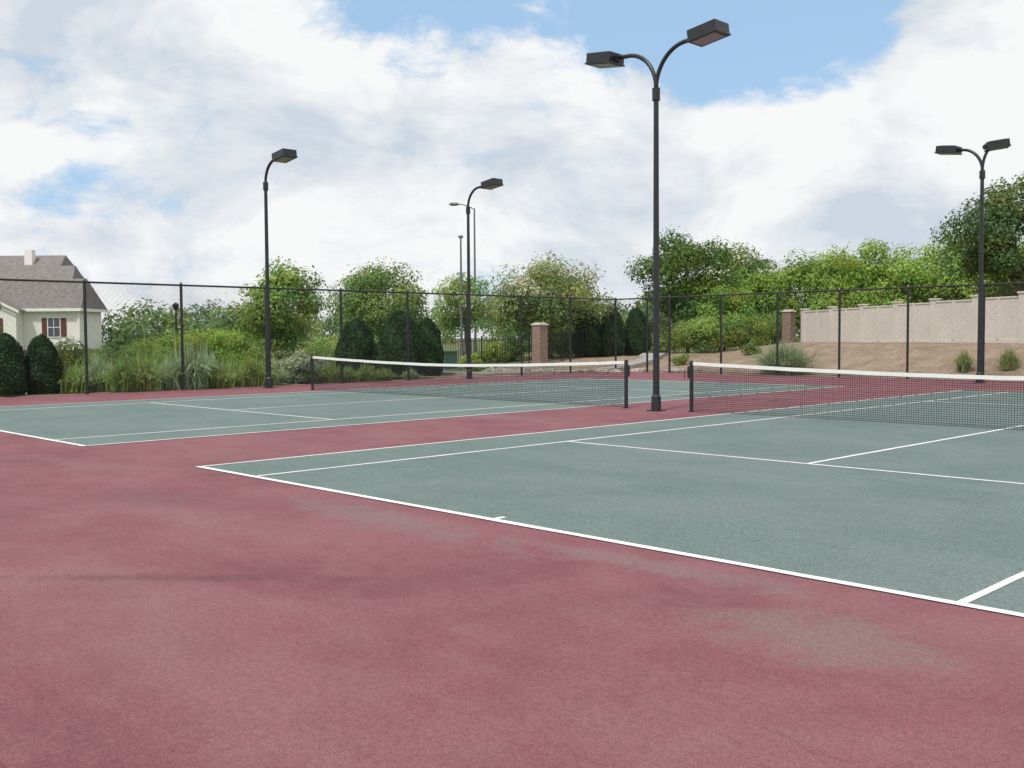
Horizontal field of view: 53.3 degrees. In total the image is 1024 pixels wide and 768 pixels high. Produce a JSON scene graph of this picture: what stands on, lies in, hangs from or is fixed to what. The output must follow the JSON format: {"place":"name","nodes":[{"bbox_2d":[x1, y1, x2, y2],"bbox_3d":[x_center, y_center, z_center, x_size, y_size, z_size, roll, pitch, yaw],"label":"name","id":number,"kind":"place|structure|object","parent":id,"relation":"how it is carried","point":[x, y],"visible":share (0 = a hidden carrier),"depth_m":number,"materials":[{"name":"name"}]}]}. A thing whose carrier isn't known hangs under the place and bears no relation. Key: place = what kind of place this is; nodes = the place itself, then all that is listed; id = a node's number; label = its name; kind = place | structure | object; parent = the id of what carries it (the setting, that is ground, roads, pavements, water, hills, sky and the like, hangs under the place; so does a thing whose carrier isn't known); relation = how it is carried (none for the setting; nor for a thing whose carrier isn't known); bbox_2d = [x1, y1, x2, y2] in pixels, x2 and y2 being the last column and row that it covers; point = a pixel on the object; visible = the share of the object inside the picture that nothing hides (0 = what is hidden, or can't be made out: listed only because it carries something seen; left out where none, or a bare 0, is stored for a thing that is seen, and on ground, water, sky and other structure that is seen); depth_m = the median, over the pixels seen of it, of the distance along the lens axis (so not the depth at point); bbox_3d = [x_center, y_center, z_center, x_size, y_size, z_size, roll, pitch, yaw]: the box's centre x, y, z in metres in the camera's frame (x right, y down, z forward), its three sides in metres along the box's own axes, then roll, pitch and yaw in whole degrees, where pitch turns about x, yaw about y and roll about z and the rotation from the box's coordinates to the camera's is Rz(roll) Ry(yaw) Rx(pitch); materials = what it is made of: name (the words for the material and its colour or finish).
{"place":"outdoors","nodes":[
{"label":"outdoors","id":0,"kind":"place"},
{"bbox_2d":[55,359,104,393],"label":"ornamental grass","id":1,"kind":"object","parent":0,"point":[70,379],"depth_m":31.58,"materials":[{"name":"green plant"}]},
{"bbox_2d":[78,350,114,391],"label":"ornamental grass","id":2,"kind":"object","parent":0,"point":[99,369],"depth_m":32.36,"materials":[{"name":"green plant"}]},
{"bbox_2d":[142,342,177,380],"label":"ornamental grass","id":3,"kind":"object","parent":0,"point":[160,359],"depth_m":35.36,"materials":[{"name":"green plant"}]},
{"bbox_2d":[154,352,178,389],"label":"ornamental grass","id":4,"kind":"object","parent":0,"point":[161,384],"depth_m":33.35,"materials":[{"name":"green plant"}]},
{"bbox_2d":[197,347,227,368],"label":"ornamental grass","id":5,"kind":"object","parent":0,"point":[210,358],"depth_m":36.97,"materials":[{"name":"green plant"}]},
{"bbox_2d":[221,356,242,386],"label":"ornamental grass","id":6,"kind":"object","parent":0,"point":[233,368],"depth_m":35.36,"materials":[{"name":"green plant"}]},
{"bbox_2d":[262,357,301,385],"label":"ornamental grass","id":7,"kind":"object","parent":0,"point":[276,376],"depth_m":36.09,"materials":[{"name":"green plant"}]},
{"bbox_2d":[317,360,346,383],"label":"ornamental grass","id":8,"kind":"object","parent":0,"point":[333,375],"depth_m":37.62,"materials":[{"name":"green plant"}]},
{"bbox_2d":[339,366,360,382],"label":"ornamental grass","id":9,"kind":"object","parent":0,"point":[351,376],"depth_m":38.05,"materials":[{"name":"green plant"}]},
{"bbox_2d":[358,363,381,381],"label":"ornamental grass","id":10,"kind":"object","parent":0,"point":[368,373],"depth_m":38.61,"materials":[{"name":"green plant"}]},
{"bbox_2d":[375,365,400,380],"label":"ornamental grass","id":11,"kind":"object","parent":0,"point":[385,374],"depth_m":39.23,"materials":[{"name":"green plant"}]},
{"bbox_2d":[398,370,417,379],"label":"ornamental grass","id":12,"kind":"object","parent":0,"point":[405,376],"depth_m":39.87,"materials":[{"name":"green plant"}]},
{"bbox_2d":[0,336,1023,397],"bbox_3d":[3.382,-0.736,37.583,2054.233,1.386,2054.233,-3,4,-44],"label":"ground","id":13,"kind":"structure","parent":0,"point":[891,352],"depth_m":42.92,"materials":[{"name":"beige soil"}]},
{"bbox_2d":[0,332,29,396],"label":"topiary shrub","id":14,"kind":"object","parent":13,"relation":"on","point":[18,366],"visible":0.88,"depth_m":30.28,"materials":[{"name":"green plant"}]},
{"bbox_2d":[25,333,63,394],"bbox_3d":[-14.474,-0.581,31.439,1.214,1.954,1.243,-3,4,-44],"label":"topiary shrub","id":15,"kind":"object","parent":13,"relation":"on","point":[39,383],"visible":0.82,"depth_m":31.06,"materials":[{"name":"green plant"}]},
{"bbox_2d":[0,250,101,358],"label":"walls","id":16,"kind":"structure","parent":13,"relation":"on","point":[30,259],"depth_m":80.40,"materials":[{"name":"white paint"}]},
{"bbox_2d":[0,317,66,337],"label":"windows and shutters","id":17,"kind":"structure","parent":16,"relation":"attached to","point":[59,330],"depth_m":80.30,"materials":[{"name":"white"}]},
{"bbox_2d":[0,255,106,309],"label":"roof","id":18,"kind":"structure","parent":16,"relation":"on","point":[52,267],"depth_m":82.31,"materials":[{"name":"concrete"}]},
{"bbox_2d":[0,302,108,348],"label":"trim","id":19,"kind":"structure","parent":16,"relation":"attached to","point":[78,310],"depth_m":79.85,"materials":[{"name":"white"}]},
{"bbox_2d":[53,337,98,375],"bbox_3d":[-18.519,-0.942,42.170,2.703,2.031,2.386,0,3,-1],"label":"shrub","id":20,"kind":"object","parent":13,"relation":"on","point":[70,347],"visible":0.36,"depth_m":41.84,"materials":[{"name":"green plant"}]},
{"bbox_2d":[77,340,135,368],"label":"shrub","id":21,"kind":"object","parent":13,"relation":"on","point":[110,352],"visible":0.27,"depth_m":39.81,"materials":[{"name":"green plant"}]},
{"bbox_2d":[97,354,150,392],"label":"ornamental grass","id":22,"kind":"object","parent":13,"relation":"on","point":[122,386],"depth_m":31.73,"materials":[{"name":"green plant"}]},
{"bbox_2d":[113,340,159,366],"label":"shrub","id":23,"kind":"object","parent":13,"relation":"on","point":[134,351],"visible":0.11,"depth_m":41.69,"materials":[{"name":"green plant"}]},
{"bbox_2d":[112,351,170,391],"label":"ornamental grass","id":24,"kind":"object","parent":13,"relation":"on","point":[145,381],"depth_m":32.09,"materials":[{"name":"green plant"}]},
{"bbox_2d":[129,328,209,359],"bbox_3d":[-15.334,-1.318,45.631,3.608,2.326,3.640,-1,3,-9],"label":"shrub","id":25,"kind":"object","parent":13,"relation":"on","point":[171,345],"visible":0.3,"depth_m":44.94,"materials":[{"name":"green plant"}]},
{"bbox_2d":[172,302,178,333],"bbox_3d":[-19.043,-2.693,57.932,0.370,3.850,0.370,1,3,23],"label":"street lamp","id":26,"kind":"object","parent":13,"relation":"on","point":[175,307],"visible":0.47,"depth_m":57.82,"materials":[{"name":"black metal"}]},
{"bbox_2d":[155,333,238,389],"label":"ornamental grass","id":27,"kind":"object","parent":13,"relation":"on","point":[199,370],"depth_m":33.14,"materials":[{"name":"green plant"}]},
{"bbox_2d":[172,325,250,366],"bbox_3d":[-14.259,-1.476,48.142,3.946,2.619,3.422,-3,4,-44],"label":"shrub","id":28,"kind":"object","parent":13,"relation":"on","point":[220,341],"visible":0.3,"depth_m":47.58,"materials":[{"name":"green plant"}]},
{"bbox_2d":[202,356,243,388],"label":"shrub","id":29,"kind":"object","parent":13,"relation":"on","point":[224,378],"depth_m":33.73,"materials":[{"name":"green plant"}]},
{"bbox_2d":[221,330,265,368],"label":"shrub","id":30,"kind":"object","parent":13,"relation":"on","point":[242,355],"visible":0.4,"depth_m":45.59,"materials":[{"name":"green plant"}]},
{"bbox_2d":[229,351,277,386],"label":"ornamental grass","id":31,"kind":"object","parent":13,"relation":"on","point":[251,375],"depth_m":34.90,"materials":[{"name":"green plant"}]},
{"bbox_2d":[235,256,327,362],"bbox_3d":[-9.683,-2.679,41.638,3.820,5.198,4.128,-3,4,-44],"label":"tree","id":32,"kind":"object","parent":13,"relation":"on","point":[279,278],"visible":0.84,"depth_m":41.01,"materials":[{"name":"green plant"}]},
{"bbox_2d":[271,350,293,382],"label":"shrub","id":33,"kind":"object","parent":13,"relation":"on","point":[279,355],"visible":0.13,"depth_m":38.55,"materials":[{"name":"green plant"}]},
{"bbox_2d":[275,348,323,383],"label":"shrub","id":34,"kind":"object","parent":13,"relation":"on","point":[297,369],"visible":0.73,"depth_m":37.05,"materials":[{"name":"green plant"}]},
{"bbox_2d":[299,326,339,366],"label":"shrub","id":35,"kind":"object","parent":13,"relation":"on","point":[309,350],"visible":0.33,"depth_m":49.53,"materials":[{"name":"green plant"}]},
{"bbox_2d":[309,356,332,381],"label":"shrub","id":36,"kind":"object","parent":13,"relation":"on","point":[321,362],"visible":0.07,"depth_m":38.74,"materials":[{"name":"green plant"}]},
{"bbox_2d":[334,318,378,378],"bbox_3d":[-6.463,-1.470,42.478,1.964,2.583,2.016,-3,4,-44],"label":"topiary shrub","id":37,"kind":"object","parent":13,"relation":"on","point":[350,348],"visible":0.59,"depth_m":41.90,"materials":[{"name":"green plant"}]},
{"bbox_2d":[323,257,431,340],"bbox_3d":[-7.025,-3.717,53.984,5.747,5.988,6.733,-1,3,-8],"label":"crepe myrtle tree","id":38,"kind":"object","parent":13,"relation":"on","point":[368,281],"visible":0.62,"depth_m":52.50,"materials":[{"name":"green plant"}]},
{"bbox_2d":[372,309,426,378],"bbox_3d":[-4.527,-1.574,41.475,2.190,2.904,2.132,-3,4,-44],"label":"topiary shrub","id":39,"kind":"object","parent":13,"relation":"on","point":[386,346],"visible":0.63,"depth_m":40.87,"materials":[{"name":"green plant"}]},
{"bbox_2d":[416,317,444,375],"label":"topiary shrub","id":40,"kind":"object","parent":13,"relation":"on","point":[427,330],"visible":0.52,"depth_m":43.99,"materials":[{"name":"green plant"}]},
{"bbox_2d":[443,351,458,371],"bbox_3d":[-3.307,-1.091,50.001,0.900,1.070,1.100,-3,4,-44],"label":"utility cabinet","id":41,"kind":"object","parent":13,"relation":"on","point":[448,358],"visible":0.16,"depth_m":49.58,"materials":[{"name":"green metal"}]},
{"bbox_2d":[458,235,462,354],"bbox_3d":[-3.173,-5.476,63.816,0.336,7.560,0.336,-3,4,-44],"label":"street lamp","id":42,"kind":"object","parent":13,"relation":"on","point":[461,311],"visible":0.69,"depth_m":63.76,"materials":[{"name":"metal"}]},
{"bbox_2d":[449,202,477,352],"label":"street lamp","id":43,"kind":"object","parent":13,"relation":"on","point":[457,204],"visible":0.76,"depth_m":69.63,"materials":[{"name":"metal"}]},
{"bbox_2d":[431,272,498,354],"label":"tree","id":44,"kind":"object","parent":13,"relation":"on","point":[454,287],"visible":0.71,"depth_m":65.15,"materials":[{"name":"green plant"}]},
{"bbox_2d":[460,351,485,371],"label":"shrub","id":45,"kind":"object","parent":13,"relation":"on","point":[475,359],"visible":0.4,"depth_m":47.67,"materials":[{"name":"green plant"}]},
{"bbox_2d":[477,342,509,363],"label":"shrub","id":46,"kind":"object","parent":13,"relation":"on","point":[500,355],"visible":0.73,"depth_m":51.48,"materials":[{"name":"green plant"}]},
{"bbox_2d":[0,371,1023,767],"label":"court surface","id":47,"kind":"object","parent":13,"relation":"on","point":[166,605],"visible":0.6,"depth_m":5.57,"materials":[{"name":"red concrete"}]},
{"bbox_2d":[263,148,297,387],"bbox_3d":[-7.592,-3.672,33.188,0.540,7.654,1.693,-3,4,-44],"label":"floodlight pole","id":48,"kind":"object","parent":47,"relation":"on","point":[283,155],"visible":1,"depth_m":33.60,"materials":[{"name":"black metal"}]},
{"bbox_2d":[307,355,629,407],"bbox_3d":[-1.888,-0.181,27.753,0.204,1.100,12.995,-3,4,-44],"label":"tennis net","id":49,"kind":"object","parent":47,"relation":"on","point":[412,390],"visible":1,"depth_m":26.52,"materials":[{"name":"black fabric"}]},
{"bbox_2d":[464,178,503,378],"bbox_3d":[-1.139,-3.990,39.412,0.540,7.634,1.893,-3,4,-44],"label":"floodlight pole","id":50,"kind":"object","parent":47,"relation":"on","point":[491,183],"visible":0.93,"depth_m":39.89,"materials":[{"name":"black metal"}]},
{"bbox_2d":[0,278,1023,396],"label":"chain link fence","id":51,"kind":"object","parent":47,"relation":"on","point":[407,308],"visible":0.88,"depth_m":37.31,"materials":[{"name":"black metal"}]},
{"bbox_2d":[0,379,1023,616],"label":"playing area","id":52,"kind":"object","parent":47,"relation":"on","point":[951,538],"visible":0.86,"depth_m":12.30,"materials":[{"name":"concrete"}]},
{"bbox_2d":[483,367,701,373],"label":"edging rocks","id":53,"kind":"object","parent":47,"relation":"on","point":[639,370],"visible":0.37,"depth_m":46.35,"materials":[{"name":"beige stone"}]},
{"bbox_2d":[585,19,730,411],"bbox_3d":[3.080,-3.412,22.096,0.540,8.004,3.525,-3,4,-44],"label":"floodlight pole","id":54,"kind":"object","parent":47,"relation":"on","point":[707,32],"visible":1,"depth_m":22.01,"materials":[{"name":"black metal"}]},
{"bbox_2d":[684,361,1023,429],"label":"tennis net","id":55,"kind":"object","parent":47,"relation":"on","point":[690,372],"visible":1,"depth_m":19.11,"materials":[{"name":"nylon mesh netting"},{"name":"white canvas headband"}]},
{"bbox_2d":[934,138,1010,382],"bbox_3d":[15.372,-4.047,34.177,2.371,8.004,0.763,1,3,35],"label":"floodlight pole","id":56,"kind":"object","parent":47,"relation":"on","point":[993,145],"visible":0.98,"depth_m":33.82,"materials":[{"name":"black metal"}]},
{"bbox_2d":[501,337,531,361],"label":"shrub","id":57,"kind":"object","parent":13,"relation":"on","point":[515,351],"visible":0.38,"depth_m":53.41,"materials":[{"name":"green plant"}]},
{"bbox_2d":[101,288,954,350],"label":"distant treeline","id":58,"kind":"object","parent":13,"relation":"on","point":[142,325],"visible":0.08,"depth_m":100.53,"materials":[{"name":"green plant"}]},
{"bbox_2d":[532,325,547,362],"bbox_3d":[1.363,-1.740,49.973,0.540,2.250,0.540,-3,4,-44],"label":"shaft","id":59,"kind":"object","parent":13,"relation":"on","point":[536,343],"visible":0.64,"depth_m":49.78,"materials":[{"name":"red brick"}]},
{"bbox_2d":[531,322,548,324],"bbox_3d":[1.355,-2.935,49.919,0.640,0.138,0.640,-3,4,-44],"label":"cap","id":60,"kind":"object","parent":59,"relation":"on","point":[540,323],"visible":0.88,"depth_m":49.73,"materials":[{"name":"white concrete"}]},
{"bbox_2d":[475,249,618,358],"bbox_3d":[1.728,-4.264,54.913,7.404,5.977,7.759,-3,4,-44],"label":"crepe myrtle tree","id":61,"kind":"object","parent":13,"relation":"on","point":[541,281],"visible":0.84,"depth_m":53.64,"materials":[{"name":"green plant"}]},
{"bbox_2d":[441,353,682,374],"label":"footpath","id":62,"kind":"structure","parent":13,"relation":"on","point":[650,360],"depth_m":50.33,"materials":[{"name":"concrete"}]},
{"bbox_2d":[554,329,572,356],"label":"shrub","id":63,"kind":"object","parent":13,"relation":"on","point":[556,352],"visible":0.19,"depth_m":57.51,"materials":[{"name":"green plant"}]},
{"bbox_2d":[571,313,602,357],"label":"topiary shrub","id":64,"kind":"object","parent":13,"relation":"on","point":[588,345],"visible":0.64,"depth_m":54.38,"materials":[{"name":"green plant"}]},
{"bbox_2d":[442,322,781,368],"bbox_3d":[5.316,-2.164,55.544,20.516,2.464,5.946,-2,3,-29],"label":"iron fence","id":65,"kind":"object","parent":13,"relation":"on","point":[560,338],"visible":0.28,"depth_m":51.64,"materials":[{"name":"black metal"}]},
{"bbox_2d":[600,306,626,356],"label":"topiary shrub","id":66,"kind":"object","parent":13,"relation":"on","point":[611,330],"visible":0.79,"depth_m":54.44,"materials":[{"name":"green plant"}]},
{"bbox_2d":[621,310,628,327],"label":"shrub","id":67,"kind":"object","parent":13,"relation":"on","point":[623,318],"visible":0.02,"depth_m":61.27,"materials":[{"name":"green plant"}]},
{"bbox_2d":[624,307,652,355],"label":"topiary shrub","id":68,"kind":"object","parent":13,"relation":"on","point":[636,329],"visible":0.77,"depth_m":55.43,"materials":[{"name":"green plant"}]},
{"bbox_2d":[648,325,687,352],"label":"shrub","id":69,"kind":"object","parent":13,"relation":"on","point":[665,345],"visible":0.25,"depth_m":59.45,"materials":[{"name":"green plant"}]},
{"bbox_2d":[671,353,690,365],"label":"shrub","id":70,"kind":"object","parent":13,"relation":"on","point":[680,358],"visible":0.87,"depth_m":49.83,"materials":[{"name":"green plant"}]},
{"bbox_2d":[623,225,746,351],"bbox_3d":[10.263,-5.517,59.890,6.560,7.840,6.420,-3,4,-44],"label":"tree","id":71,"kind":"object","parent":13,"relation":"on","point":[689,257],"visible":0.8,"depth_m":58.66,"materials":[{"name":"green plant"}]},
{"bbox_2d":[671,313,729,352],"bbox_3d":[10.315,-2.611,54.998,3.036,2.551,3.452,-2,3,-26],"label":"shrub","id":72,"kind":"object","parent":13,"relation":"on","point":[684,327],"visible":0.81,"depth_m":54.85,"materials":[{"name":"green plant"}]},
{"bbox_2d":[684,280,761,350],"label":"tree","id":73,"kind":"object","parent":13,"relation":"on","point":[722,290],"visible":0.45,"depth_m":56.63,"materials":[{"name":"green plant"}]},
{"bbox_2d":[705,311,779,348],"bbox_3d":[12.166,-2.844,53.980,2.933,2.152,3.659,-3,4,-44],"label":"shrub","id":74,"kind":"object","parent":13,"relation":"on","point":[734,332],"visible":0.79,"depth_m":53.53,"materials":[{"name":"green plant"}]},
{"bbox_2d":[706,238,789,346],"bbox_3d":[14.704,-5.465,63.793,5.280,7.317,5.980,-3,4,-44],"label":"tree","id":75,"kind":"object","parent":13,"relation":"on","point":[736,263],"visible":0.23,"depth_m":62.90,"materials":[{"name":"green plant"}]},
{"bbox_2d":[740,342,762,354],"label":"shrub","id":76,"kind":"object","parent":13,"relation":"on","point":[755,349],"visible":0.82,"depth_m":48.87,"materials":[{"name":"green plant"}]},
{"bbox_2d":[751,309,781,345],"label":"shrub","id":77,"kind":"object","parent":13,"relation":"on","point":[772,320],"visible":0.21,"depth_m":59.28,"materials":[{"name":"green plant"}]},
{"bbox_2d":[727,262,806,340],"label":"tree","id":78,"kind":"object","parent":13,"relation":"on","point":[758,285],"visible":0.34,"depth_m":60.68,"materials":[{"name":"green plant"}]},
{"bbox_2d":[743,338,834,374],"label":"ornamental grass","id":79,"kind":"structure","parent":13,"relation":"on","point":[770,360],"depth_m":42.16,"materials":[{"name":"green plant"}]},
{"bbox_2d":[782,312,795,343],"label":"pillar","id":80,"kind":"structure","parent":13,"relation":"on","point":[789,326],"depth_m":57.73,"materials":[{"name":"red brick"}]},
{"bbox_2d":[763,249,844,337],"bbox_3d":[17.945,-5.088,61.885,5.614,6.176,5.533,-3,4,-44],"label":"tree","id":81,"kind":"object","parent":13,"relation":"on","point":[807,268],"visible":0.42,"depth_m":60.93,"materials":[{"name":"green plant"}]},
{"bbox_2d":[796,242,875,310],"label":"tree","id":82,"kind":"object","parent":13,"relation":"on","point":[826,280],"visible":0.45,"depth_m":58.88,"materials":[{"name":"green plant"}]},
{"bbox_2d":[824,237,919,307],"bbox_3d":[20.456,-5.312,57.863,4.988,6.040,5.080,-1,3,-8],"label":"tree","id":83,"kind":"object","parent":13,"relation":"on","point":[873,268],"visible":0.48,"depth_m":57.24,"materials":[{"name":"green plant"}]},
{"bbox_2d":[801,293,1023,342],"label":"garden wall","id":84,"kind":"structure","parent":13,"relation":"on","point":[944,312],"depth_m":46.04,"materials":[{"name":"beige concrete"}]},
{"bbox_2d":[800,291,1023,311],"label":"coping","id":85,"kind":"object","parent":84,"relation":"on","point":[912,303],"visible":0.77,"depth_m":46.63,"materials":[{"name":"beige concrete"}]},
{"bbox_2d":[861,242,965,305],"bbox_3d":[22.084,-5.112,56.724,5.346,5.816,6.054,-3,4,-44],"label":"tree","id":86,"kind":"object","parent":13,"relation":"on","point":[902,267],"visible":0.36,"depth_m":55.69,"materials":[{"name":"green plant"}]},
{"bbox_2d":[903,227,977,301],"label":"tree","id":87,"kind":"object","parent":13,"relation":"on","point":[938,281],"visible":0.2,"depth_m":55.71,"materials":[{"name":"green plant"}]},
{"bbox_2d":[921,251,1014,301],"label":"tree","id":88,"kind":"object","parent":13,"relation":"on","point":[967,292],"visible":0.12,"depth_m":54.01,"materials":[{"name":"green plant"}]},
{"bbox_2d":[924,173,1023,297],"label":"oak tree","id":89,"kind":"object","parent":13,"relation":"on","point":[997,240],"visible":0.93,"depth_m":42.98,"materials":[{"name":"green plant"}]},
{"bbox_2d":[985,238,1023,296],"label":"tree","id":90,"kind":"object","parent":13,"relation":"on","point":[1010,274],"visible":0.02,"depth_m":53.43,"materials":[{"name":"green plant"}]},
{"bbox_2d":[0,379,1023,616],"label":"court lines","id":91,"kind":"object","parent":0,"point":[974,596],"visible":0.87,"depth_m":10.65,"materials":[{"name":"white paint"}]},
{"bbox_2d":[0,0,1023,340],"label":"sky","id":92,"kind":"structure","parent":0,"point":[139,139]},
{"bbox_2d":[949,347,975,371],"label":"shrub","id":93,"kind":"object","parent":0,"point":[966,366],"depth_m":38.38,"materials":[{"name":"green plant"}]},
{"bbox_2d":[991,348,1023,369],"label":"shrub","id":94,"kind":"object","parent":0,"point":[1011,361],"depth_m":37.47,"materials":[{"name":"green plant"}]}
]}

